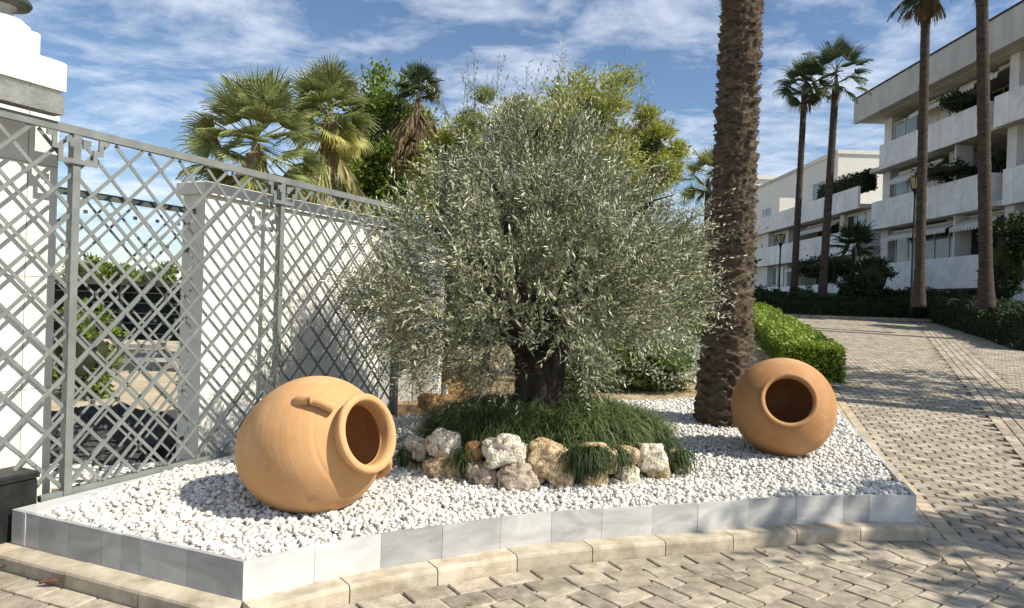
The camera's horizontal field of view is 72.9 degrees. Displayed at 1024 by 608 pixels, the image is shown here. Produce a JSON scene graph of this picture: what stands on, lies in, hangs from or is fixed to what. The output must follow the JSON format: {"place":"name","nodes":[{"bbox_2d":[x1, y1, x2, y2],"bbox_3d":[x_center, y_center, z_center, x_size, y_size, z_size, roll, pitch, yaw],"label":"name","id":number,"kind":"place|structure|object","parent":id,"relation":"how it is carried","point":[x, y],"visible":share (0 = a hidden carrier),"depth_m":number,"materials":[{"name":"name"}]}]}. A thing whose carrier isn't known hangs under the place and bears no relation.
{"place":"outdoors","nodes":[
{"label":"outdoors","id":0,"kind":"place"},
{"bbox_2d":[51,339,476,490],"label":"courtyard floor","id":1,"kind":"structure","parent":0,"point":[140,383],"depth_m":11.11,"materials":[{"name":"stone"}]},
{"bbox_2d":[0,466,39,543],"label":"motor box","id":2,"kind":"object","parent":1,"relation":"on","point":[18,487],"visible":0.75,"depth_m":4.34,"materials":[{"name":"plastic"}]},
{"bbox_2d":[0,14,66,502],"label":"gate pillar","id":3,"kind":"structure","parent":1,"relation":"on","point":[23,61],"depth_m":4.58,"materials":[{"name":"grey"}]},
{"bbox_2d":[0,0,32,23],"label":"globe lamp","id":4,"kind":"object","parent":3,"relation":"on","point":[9,8],"visible":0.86,"depth_m":4.59,"materials":[{"name":"grey"}]},
{"bbox_2d":[0,78,63,116],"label":"pillar cap","id":5,"kind":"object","parent":3,"relation":"attached to","point":[22,96],"depth_m":4.31,"materials":[{"name":"stone"}]},
{"bbox_2d":[50,187,195,491],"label":"lattice gate","id":6,"kind":"structure","parent":3,"relation":"attached to","point":[113,198],"depth_m":5.39,"materials":[{"name":"grey metal"}]},
{"bbox_2d":[55,250,114,284],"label":"broadleaf tree","id":7,"kind":"object","parent":1,"relation":"on","point":[82,272],"visible":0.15,"depth_m":33.34,"materials":[{"name":"green plant"}]},
{"bbox_2d":[52,297,132,400],"bbox_3d":[-5.955,0.770,9.520,1.279,1.742,1.032,2,0,0],"label":"shrub","id":8,"kind":"object","parent":1,"relation":"on","point":[90,362],"visible":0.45,"depth_m":9.44,"materials":[{"name":"green plant"}]},
{"bbox_2d":[49,460,163,487],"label":"pale pebbles","id":9,"kind":"object","parent":1,"relation":"on","point":[85,473],"visible":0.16,"depth_m":5.73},
{"bbox_2d":[50,405,175,466],"bbox_3d":[-4.171,1.214,6.617,3.542,0.452,2.177,2,0,0],"label":"lava rubble","id":10,"kind":"object","parent":1,"relation":"on","point":[90,413],"visible":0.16,"depth_m":6.34,"materials":[{"name":"stone"}]},
{"bbox_2d":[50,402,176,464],"bbox_3d":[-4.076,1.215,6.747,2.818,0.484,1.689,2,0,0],"label":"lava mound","id":11,"kind":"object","parent":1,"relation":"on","point":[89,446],"visible":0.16,"depth_m":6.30,"materials":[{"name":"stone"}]},
{"bbox_2d":[53,279,180,355],"bbox_3d":[-7.416,0.376,15.154,6.200,1.680,1.300,2,0,0],"label":"shade screen","id":12,"kind":"object","parent":1,"relation":"on","point":[142,308],"visible":0.12,"depth_m":15.00,"materials":[{"name":"fabric"}]},
{"bbox_2d":[94,262,140,285],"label":"broadleaf tree","id":13,"kind":"object","parent":1,"relation":"on","point":[105,272],"visible":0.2,"depth_m":30.40,"materials":[{"name":"green plant"}]},
{"bbox_2d":[108,344,178,370],"bbox_3d":[-6.686,1.004,12.938,5.300,0.500,0.120,2,0,0],"label":"railing","id":14,"kind":"object","parent":1,"relation":"on","point":[161,360],"visible":0.05,"depth_m":12.88,"materials":[{"name":"beige"}]},
{"bbox_2d":[132,259,178,286],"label":"broadleaf tree","id":15,"kind":"object","parent":1,"relation":"on","point":[165,278],"visible":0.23,"depth_m":29.52,"materials":[{"name":"green plant"}]},
{"bbox_2d":[171,62,331,201],"bbox_3d":[-4.670,-1.448,12.497,2.696,5.836,2.474,2,0,0],"label":"fan palm","id":16,"kind":"object","parent":1,"relation":"on","point":[263,102],"visible":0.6,"depth_m":12.14,"materials":[{"name":"plant"}]},
{"bbox_2d":[176,181,387,461],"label":"white wall","id":17,"kind":"structure","parent":1,"relation":"on","point":[212,326],"depth_m":6.39,"materials":[{"name":"grey"}]},
{"bbox_2d":[283,47,380,214],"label":"fan palm","id":18,"kind":"object","parent":1,"relation":"on","point":[326,82],"visible":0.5,"depth_m":14.21,"materials":[{"name":"plant"}]},
{"bbox_2d":[297,57,441,230],"bbox_3d":[-3.610,-2.704,20.133,4.383,8.332,4.375,2,0,19],"label":"broadleaf tree","id":19,"kind":"object","parent":1,"relation":"on","point":[372,173],"visible":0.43,"depth_m":18.97,"materials":[{"name":"green plant"}]},
{"bbox_2d":[378,231,444,408],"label":"white pier","id":20,"kind":"structure","parent":1,"relation":"on","point":[384,400],"depth_m":9.01,"materials":[{"name":"paint"}]},
{"bbox_2d":[389,58,445,224],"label":"fan palm","id":21,"kind":"object","parent":1,"relation":"on","point":[414,125],"visible":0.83,"depth_m":16.76,"materials":[{"name":"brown plant"}]},
{"bbox_2d":[396,104,491,357],"bbox_3d":[-1.482,-1.584,15.985,2.470,5.880,2.185,2,0,0],"label":"broadleaf tree","id":22,"kind":"object","parent":1,"relation":"on","point":[444,139],"visible":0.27,"depth_m":15.70,"materials":[{"name":"green plant"}]},
{"bbox_2d":[397,377,514,415],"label":"bed soil","id":23,"kind":"structure","parent":0,"point":[411,407],"depth_m":8.87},
{"bbox_2d":[441,371,481,397],"bbox_3d":[-0.715,1.144,9.611,0.646,0.484,0.452,2,0,0],"label":"rock","id":24,"kind":"object","parent":23,"relation":"on","point":[460,390],"visible":0.19,"depth_m":9.42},
{"bbox_2d":[0,318,1023,607],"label":"paving","id":25,"kind":"structure","parent":0,"point":[902,374],"depth_m":4.95,"materials":[{"name":"stone"}]},
{"bbox_2d":[39,578,62,583],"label":"fallen leaf","id":26,"kind":"object","parent":25,"relation":"on","point":[50,580],"visible":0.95,"depth_m":3.90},
{"bbox_2d":[137,406,1000,607],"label":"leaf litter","id":27,"kind":"object","parent":25,"relation":"on","point":[571,494],"visible":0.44,"depth_m":5.04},
{"bbox_2d":[908,176,916,314],"bbox_3d":[15.324,-2.230,26.484,0.508,5.328,0.440,2,0,0],"label":"street lamp","id":28,"kind":"object","parent":25,"relation":"on","point":[913,181],"visible":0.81,"depth_m":26.45,"materials":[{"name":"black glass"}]},
{"bbox_2d":[829,382,997,578],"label":"border pavers","id":29,"kind":"object","parent":25,"relation":"on","point":[973,563],"visible":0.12,"depth_m":5.55,"materials":[{"name":"concrete"}]},
{"bbox_2d":[13,0,1020,297],"label":"sky","id":30,"kind":"structure","parent":0,"point":[135,68],"materials":[{"name":"blue"}]},
{"bbox_2d":[461,313,771,401],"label":"flower bed soil","id":31,"kind":"structure","parent":0,"point":[649,393],"depth_m":11.44,"materials":[{"name":"soil"}]},
{"bbox_2d":[450,74,543,373],"bbox_3d":[-0.343,-1.444,12.954,1.728,5.508,1.532,2,0,0],"label":"pepper tree","id":32,"kind":"object","parent":31,"relation":"on","point":[490,95],"visible":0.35,"depth_m":12.74,"materials":[{"name":"green plant"}]},
{"bbox_2d":[443,219,676,344],"bbox_3d":[0.575,-0.627,23.965,10.745,6.495,5.917,2,0,0],"label":"broadleaf tree","id":33,"kind":"object","parent":31,"relation":"on","point":[504,335],"visible":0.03,"depth_m":22.78,"materials":[{"name":"green plant"}]},
{"bbox_2d":[486,50,662,292],"bbox_3d":[1.207,-1.763,13.498,3.384,6.242,3.139,2,0,35],"label":"pepper tree","id":34,"kind":"object","parent":31,"relation":"on","point":[608,105],"visible":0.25,"depth_m":13.10,"materials":[{"name":"green plant"}]},
{"bbox_2d":[563,330,641,392],"bbox_3d":[1.151,0.908,11.658,2.161,1.195,1.729,2,0,0],"label":"variegated shrub","id":35,"kind":"object","parent":31,"relation":"on","point":[618,369],"visible":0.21,"depth_m":11.24,"materials":[{"name":"green plant"}]},
{"bbox_2d":[587,326,658,389],"bbox_3d":[1.804,0.894,12.000,1.988,1.151,1.876,2,0,41],"label":"variegated shrub","id":36,"kind":"object","parent":31,"relation":"on","point":[635,371],"visible":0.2,"depth_m":11.33,"materials":[{"name":"green plant"}]},
{"bbox_2d":[613,98,695,322],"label":"pepper tree","id":37,"kind":"object","parent":31,"relation":"on","point":[655,132],"visible":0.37,"depth_m":13.45,"materials":[{"name":"green plant"}]},
{"bbox_2d":[618,326,702,392],"bbox_3d":[2.433,0.949,11.609,1.824,1.345,1.961,2,0,0],"label":"variegated shrub","id":38,"kind":"object","parent":31,"relation":"on","point":[667,375],"visible":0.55,"depth_m":11.18,"materials":[{"name":"green plant"}]},
{"bbox_2d":[638,227,707,309],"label":"broadleaf tree","id":39,"kind":"object","parent":31,"relation":"on","point":[705,263],"visible":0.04,"depth_m":28.83,"materials":[{"name":"green plant"}]},
{"bbox_2d":[634,294,760,366],"bbox_3d":[3.490,0.651,13.478,2.718,1.832,1.842,2,0,8],"label":"variegated shrub","id":40,"kind":"object","parent":31,"relation":"on","point":[698,330],"visible":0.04,"depth_m":13.04,"materials":[{"name":"green plant"}]},
{"bbox_2d":[752,301,847,383],"bbox_3d":[7.265,0.672,19.261,1.266,1.630,14.040,2,0,14],"label":"hedge","id":41,"kind":"object","parent":31,"relation":"on","point":[778,333],"visible":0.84,"depth_m":13.41,"materials":[{"name":"green plant"}]},
{"bbox_2d":[402,320,1023,606],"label":"paving bedding","id":42,"kind":"object","parent":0,"point":[939,439],"visible":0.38,"depth_m":9.87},
{"bbox_2d":[0,522,926,607],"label":"kerb","id":43,"kind":"structure","parent":42,"relation":"on","point":[127,589],"depth_m":4.14,"materials":[{"name":"stone"}]},
{"bbox_2d":[11,409,916,602],"bbox_3d":[2.054,1.590,7.552,12.186,0.341,4.864,2,0,-35],"label":"planter bed","id":44,"kind":"object","parent":42,"relation":"on","point":[242,580],"visible":0.66,"depth_m":4.25,"materials":[{"name":"concrete"}]},
{"bbox_2d":[0,107,404,501],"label":"lattice fence","id":45,"kind":"object","parent":44,"relation":"on","point":[75,164],"visible":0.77,"depth_m":5.16,"materials":[{"name":"grey metal"}]},
{"bbox_2d":[35,397,907,559],"bbox_3d":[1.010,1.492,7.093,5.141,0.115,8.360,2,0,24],"label":"gravel base","id":46,"kind":"object","parent":44,"relation":"in","point":[611,475],"visible":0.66,"depth_m":4.97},
{"bbox_2d":[235,376,395,514],"bbox_3d":[-1.364,0.958,4.685,1.108,0.919,0.919,-17,-9,29],"label":"terracotta pot","id":47,"kind":"object","parent":46,"relation":"on","point":[311,445],"visible":0.99,"depth_m":4.32,"materials":[{"name":"ceramic"}]},
{"bbox_2d":[406,460,422,470],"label":"rock","id":48,"kind":"object","parent":46,"relation":"on","point":[419,465],"visible":0.22,"depth_m":5.64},
{"bbox_2d":[404,434,427,461],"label":"rock","id":49,"kind":"object","parent":48,"relation":"on","point":[417,443],"visible":0.76,"depth_m":5.65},
{"bbox_2d":[417,393,451,413],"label":"rock","id":50,"kind":"object","parent":46,"relation":"on","point":[421,405],"visible":0.5,"depth_m":8.12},
{"bbox_2d":[422,456,463,478],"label":"rock","id":51,"kind":"object","parent":46,"relation":"on","point":[431,467],"visible":0.56,"depth_m":5.35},
{"bbox_2d":[426,427,461,457],"bbox_3d":[-0.544,1.115,5.503,0.284,0.249,0.228,2,0,7],"label":"rock","id":52,"kind":"object","parent":51,"relation":"on","point":[437,438],"visible":0.87,"depth_m":5.43,"materials":[{"name":"stone"}]},
{"bbox_2d":[464,460,497,488],"bbox_3d":[-0.226,1.311,5.307,0.276,0.237,0.261,2,0,-5],"label":"rock","id":53,"kind":"object","parent":46,"relation":"on","point":[477,472],"visible":0.59,"depth_m":5.21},
{"bbox_2d":[462,440,484,462],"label":"rock","id":54,"kind":"object","parent":53,"relation":"on","point":[474,445],"visible":0.77,"depth_m":5.34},
{"bbox_2d":[496,455,544,491],"bbox_3d":[0.065,1.284,5.244,0.377,0.267,0.331,2,0,-7],"label":"rock","id":55,"kind":"object","parent":46,"relation":"on","point":[520,476],"visible":0.67,"depth_m":5.13,"materials":[{"name":"stone"}]},
{"bbox_2d":[481,433,529,468],"bbox_3d":[-0.046,1.118,5.286,0.378,0.269,0.313,2,0,8],"label":"rock","id":56,"kind":"object","parent":55,"relation":"on","point":[501,450],"visible":0.9,"depth_m":5.18,"materials":[{"name":"stone"}]},
{"bbox_2d":[528,437,567,477],"bbox_3d":[0.283,1.168,5.284,0.331,0.275,0.280,2,0,0],"label":"rock","id":57,"kind":"object","parent":55,"relation":"on","point":[542,459],"visible":0.82,"depth_m":5.18,"materials":[{"name":"stone"}]},
{"bbox_2d":[392,443,703,486],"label":"trailing grass","id":58,"kind":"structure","parent":46,"relation":"on","point":[590,459],"depth_m":5.22,"materials":[{"name":"plant"}]},
{"bbox_2d":[404,392,692,483],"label":"grass","id":59,"kind":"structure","parent":46,"relation":"on","point":[614,427],"depth_m":5.87,"materials":[{"name":"plant"}]},
{"bbox_2d":[304,40,768,414],"bbox_3d":[0.281,-0.669,6.339,3.887,3.605,3.771,2,0,-28],"label":"olive tree","id":60,"kind":"object","parent":59,"relation":"on","point":[478,223],"visible":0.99,"depth_m":5.69,"materials":[{"name":"green plant"}]},
{"bbox_2d":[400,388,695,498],"bbox_3d":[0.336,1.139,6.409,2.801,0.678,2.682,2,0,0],"label":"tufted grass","id":61,"kind":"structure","parent":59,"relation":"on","point":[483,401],"depth_m":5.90,"materials":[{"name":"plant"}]},
{"bbox_2d":[580,442,617,473],"bbox_3d":[0.657,1.187,5.365,0.344,0.246,0.266,2,0,7],"label":"rock","id":62,"kind":"object","parent":59,"relation":"on","point":[599,443],"visible":0.22,"depth_m":5.29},
{"bbox_2d":[546,467,574,488],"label":"rock","id":63,"kind":"object","parent":46,"relation":"on","point":[552,479],"visible":0.59,"depth_m":5.15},
{"bbox_2d":[577,468,608,492],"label":"rock","id":64,"kind":"object","parent":46,"relation":"on","point":[597,483],"visible":0.21,"depth_m":5.22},
{"bbox_2d":[613,466,639,483],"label":"rock","id":65,"kind":"object","parent":46,"relation":"on","point":[635,472],"visible":0.48,"depth_m":5.39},
{"bbox_2d":[617,445,639,468],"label":"rock","id":66,"kind":"object","parent":65,"relation":"on","point":[637,451],"visible":0.34,"depth_m":5.43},
{"bbox_2d":[645,467,669,482],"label":"rock","id":67,"kind":"object","parent":46,"relation":"on","point":[656,473],"visible":0.47,"depth_m":5.56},
{"bbox_2d":[637,443,668,472],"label":"rock","id":68,"kind":"object","parent":67,"relation":"on","point":[657,449],"visible":0.85,"depth_m":5.54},
{"bbox_2d":[667,448,682,473],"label":"rock","id":69,"kind":"object","parent":46,"relation":"on","point":[672,458],"visible":0.18,"depth_m":5.77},
{"bbox_2d":[673,462,692,474],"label":"rock","id":70,"kind":"object","parent":46,"relation":"on","point":[688,471],"visible":0.34,"depth_m":5.78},
{"bbox_2d":[693,0,764,427],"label":"palm tree","id":71,"kind":"object","parent":46,"relation":"on","point":[727,362],"visible":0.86,"depth_m":8.13,"materials":[{"name":"brown plant"}]},
{"bbox_2d":[731,358,836,456],"bbox_3d":[2.640,1.013,6.769,0.958,0.958,0.963,2,-16,14],"label":"terracotta pot","id":72,"kind":"object","parent":46,"relation":"on","point":[786,407],"visible":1,"depth_m":6.49,"materials":[{"name":"ceramic"}]},
{"bbox_2d":[785,314,1012,345],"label":"road kerb","id":73,"kind":"structure","parent":42,"relation":"on","point":[864,318],"depth_m":30.07,"materials":[{"name":"stone"}]},
{"bbox_2d":[772,291,910,317],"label":"lawn","id":74,"kind":"structure","parent":0,"point":[832,294],"depth_m":31.14,"materials":[{"name":"green plant"}]},
{"bbox_2d":[676,143,713,258],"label":"fan palm","id":75,"kind":"object","parent":74,"relation":"on","point":[706,158],"visible":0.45,"depth_m":39.83,"materials":[{"name":"green plant"}]},
{"bbox_2d":[665,220,761,277],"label":"broadleaf tree","id":76,"kind":"object","parent":74,"relation":"on","point":[756,261],"visible":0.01,"depth_m":43.38,"materials":[{"name":"green plant"}]},
{"bbox_2d":[754,284,789,294],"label":"bush","id":77,"kind":"object","parent":74,"relation":"on","point":[760,287],"visible":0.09,"depth_m":32.64,"materials":[{"name":"green plant"}]},
{"bbox_2d":[776,234,785,290],"bbox_3d":[13.513,-1.816,34.987,0.496,3.478,0.430,2,0,0],"label":"street lamp","id":78,"kind":"object","parent":74,"relation":"on","point":[780,238],"visible":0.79,"depth_m":34.95,"materials":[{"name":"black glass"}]},
{"bbox_2d":[789,283,816,296],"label":"bush","id":79,"kind":"object","parent":74,"relation":"on","point":[800,290],"visible":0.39,"depth_m":32.33,"materials":[{"name":"green plant"}]},
{"bbox_2d":[773,53,834,293],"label":"fan palm","id":80,"kind":"object","parent":74,"relation":"on","point":[789,94],"visible":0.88,"depth_m":32.84,"materials":[{"name":"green plant"}]},
{"bbox_2d":[757,186,880,292],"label":"apartment building","id":81,"kind":"structure","parent":74,"relation":"on","point":[846,205],"depth_m":51.64,"materials":[{"name":"paint"}]},
{"bbox_2d":[772,266,783,285],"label":"window","id":82,"kind":"structure","parent":81,"relation":"in","point":[775,270],"depth_m":58.39,"materials":[{"name":"grey"}]},
{"bbox_2d":[817,223,839,236],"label":"window","id":83,"kind":"structure","parent":81,"relation":"in","point":[834,230],"depth_m":51.10,"materials":[{"name":"grey"}]},
{"bbox_2d":[816,168,877,199],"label":"roof hedge","id":84,"kind":"object","parent":81,"relation":"on","point":[866,180],"visible":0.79,"depth_m":45.03,"materials":[{"name":"green plant"}]},
{"bbox_2d":[847,215,855,227],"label":"window","id":85,"kind":"structure","parent":81,"relation":"in","point":[852,218],"depth_m":45.85,"materials":[{"name":"grey"}]},
{"bbox_2d":[857,212,865,225],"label":"window","id":86,"kind":"structure","parent":81,"relation":"in","point":[860,216],"depth_m":44.51,"materials":[{"name":"grey"}]},
{"bbox_2d":[798,253,857,284],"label":"bush","id":87,"kind":"object","parent":74,"relation":"on","point":[836,269],"visible":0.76,"depth_m":36.23,"materials":[{"name":"green plant"}]},
{"bbox_2d":[796,33,873,296],"bbox_3d":[14.747,-6.192,31.987,3.194,12.357,3.451,2,0,0],"label":"fan palm","id":88,"kind":"object","parent":74,"relation":"on","point":[839,50],"visible":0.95,"depth_m":31.82,"materials":[{"name":"green plant"}]},
{"bbox_2d":[751,289,932,318],"bbox_3d":[14.956,0.026,31.737,10.095,1.319,2.008,2,0,0],"label":"hedge","id":89,"kind":"object","parent":74,"relation":"on","point":[866,306],"visible":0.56,"depth_m":31.16,"materials":[{"name":"green plant"}]},
{"bbox_2d":[834,279,865,298],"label":"bush","id":90,"kind":"object","parent":74,"relation":"on","point":[845,288],"visible":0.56,"depth_m":32.14,"materials":[{"name":"green plant"}]},
{"bbox_2d":[829,219,882,277],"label":"fan palm","id":91,"kind":"object","parent":74,"relation":"on","point":[858,233],"visible":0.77,"depth_m":32.77,"materials":[{"name":"green plant"}]},
{"bbox_2d":[843,256,899,298],"bbox_3d":[16.502,-1.207,32.061,1.975,2.220,2.068,2,0,-22],"label":"bush","id":92,"kind":"object","parent":74,"relation":"on","point":[872,275],"visible":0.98,"depth_m":31.68,"materials":[{"name":"green plant"}]},
{"bbox_2d":[887,0,945,306],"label":"fan palm","id":93,"kind":"object","parent":74,"relation":"on","point":[925,11],"visible":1,"depth_m":23.84,"materials":[{"name":"brown plant"}]},
{"bbox_2d":[865,286,1000,298],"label":"hedge","id":94,"kind":"object","parent":74,"relation":"on","point":[888,291],"visible":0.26,"depth_m":33.01,"materials":[{"name":"green plant"}]},
{"bbox_2d":[853,0,1023,301],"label":"apartment building","id":95,"kind":"structure","parent":74,"relation":"on","point":[951,255],"depth_m":34.83,"materials":[{"name":"concrete"}]},
{"bbox_2d":[894,177,912,196],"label":"window","id":96,"kind":"structure","parent":95,"relation":"in","point":[904,187],"depth_m":40.35,"materials":[{"name":"grey"}]},
{"bbox_2d":[894,115,917,138],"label":"window","id":97,"kind":"structure","parent":95,"relation":"in","point":[905,126],"depth_m":40.05,"materials":[{"name":"grey"}]},
{"bbox_2d":[895,226,952,261],"bbox_3d":[22.608,-2.949,37.728,0.080,2.300,6.300,2,0,0],"label":"window","id":98,"kind":"structure","parent":95,"relation":"in","point":[939,245],"depth_m":37.37,"materials":[{"name":"grey"}]},
{"bbox_2d":[927,164,946,187],"bbox_3d":[22.808,-6.042,37.359,0.080,2.700,1.800,2,0,0],"label":"window","id":99,"kind":"structure","parent":95,"relation":"in","point":[929,184],"depth_m":37.45,"materials":[{"name":"grey"}]},
{"bbox_2d":[928,105,949,124],"bbox_3d":[22.919,-9.440,37.338,0.080,2.500,2.000,2,0,0],"label":"window","id":100,"kind":"structure","parent":95,"relation":"in","point":[935,114],"depth_m":37.46,"materials":[{"name":"grey"}]},
{"bbox_2d":[910,155,991,183],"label":"bush","id":101,"kind":"object","parent":95,"relation":"on","point":[945,173],"visible":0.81,"depth_m":34.13,"materials":[{"name":"green plant"}]},
{"bbox_2d":[935,88,995,112],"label":"bush","id":102,"kind":"object","parent":95,"relation":"on","point":[956,100],"visible":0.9,"depth_m":33.67,"materials":[{"name":"green plant"}]},
{"bbox_2d":[991,147,1006,170],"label":"bush","id":103,"kind":"object","parent":95,"relation":"on","point":[998,159],"visible":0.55,"depth_m":31.71,"materials":[{"name":"green plant"}]},
{"bbox_2d":[990,85,1008,100],"bbox_3d":[24.319,-9.423,33.788,0.080,2.600,3.300,2,0,0],"label":"window","id":104,"kind":"structure","parent":95,"relation":"in","point":[1005,89],"depth_m":34.57,"materials":[{"name":"grey"}]},
{"bbox_2d":[950,0,995,308],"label":"fan palm","id":105,"kind":"object","parent":74,"relation":"on","point":[986,296],"visible":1,"depth_m":22.32,"materials":[{"name":"brown plant"}]},
{"bbox_2d":[926,293,1023,350],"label":"hedge","id":106,"kind":"object","parent":74,"relation":"on","point":[1002,322],"visible":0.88,"depth_m":23.79,"materials":[{"name":"green plant"}]},
{"bbox_2d":[974,210,1023,298],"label":"bush","id":107,"kind":"object","parent":74,"relation":"on","point":[1008,252],"visible":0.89,"depth_m":25.12,"materials":[{"name":"green plant"}]},
{"bbox_2d":[802,149,882,203],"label":"white building","id":108,"kind":"structure","parent":0,"point":[846,163],"depth_m":50.95,"materials":[{"name":"grey"}]},
{"bbox_2d":[812,180,824,200],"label":"window","id":109,"kind":"structure","parent":108,"relation":"in","point":[815,186],"depth_m":54.46,"materials":[{"name":"grey"}]},
{"bbox_3d":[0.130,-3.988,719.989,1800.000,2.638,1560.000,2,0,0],"label":"ground","id":110,"kind":"structure","parent":0,"visible":0},
{"bbox_2d":[755,175,778,197],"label":"white building","id":111,"kind":"structure","parent":110,"relation":"on","point":[761,179],"depth_m":85.70,"materials":[{"name":"grey"}]},
{"bbox_2d":[752,168,796,287],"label":"white building","id":112,"kind":"structure","parent":110,"relation":"on","point":[776,195],"depth_m":66.36,"materials":[{"name":"paint"}]},
{"bbox_2d":[762,207,770,216],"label":"window","id":113,"kind":"structure","parent":112,"relation":"in","point":[765,212],"depth_m":64.91,"materials":[{"name":"grey"}]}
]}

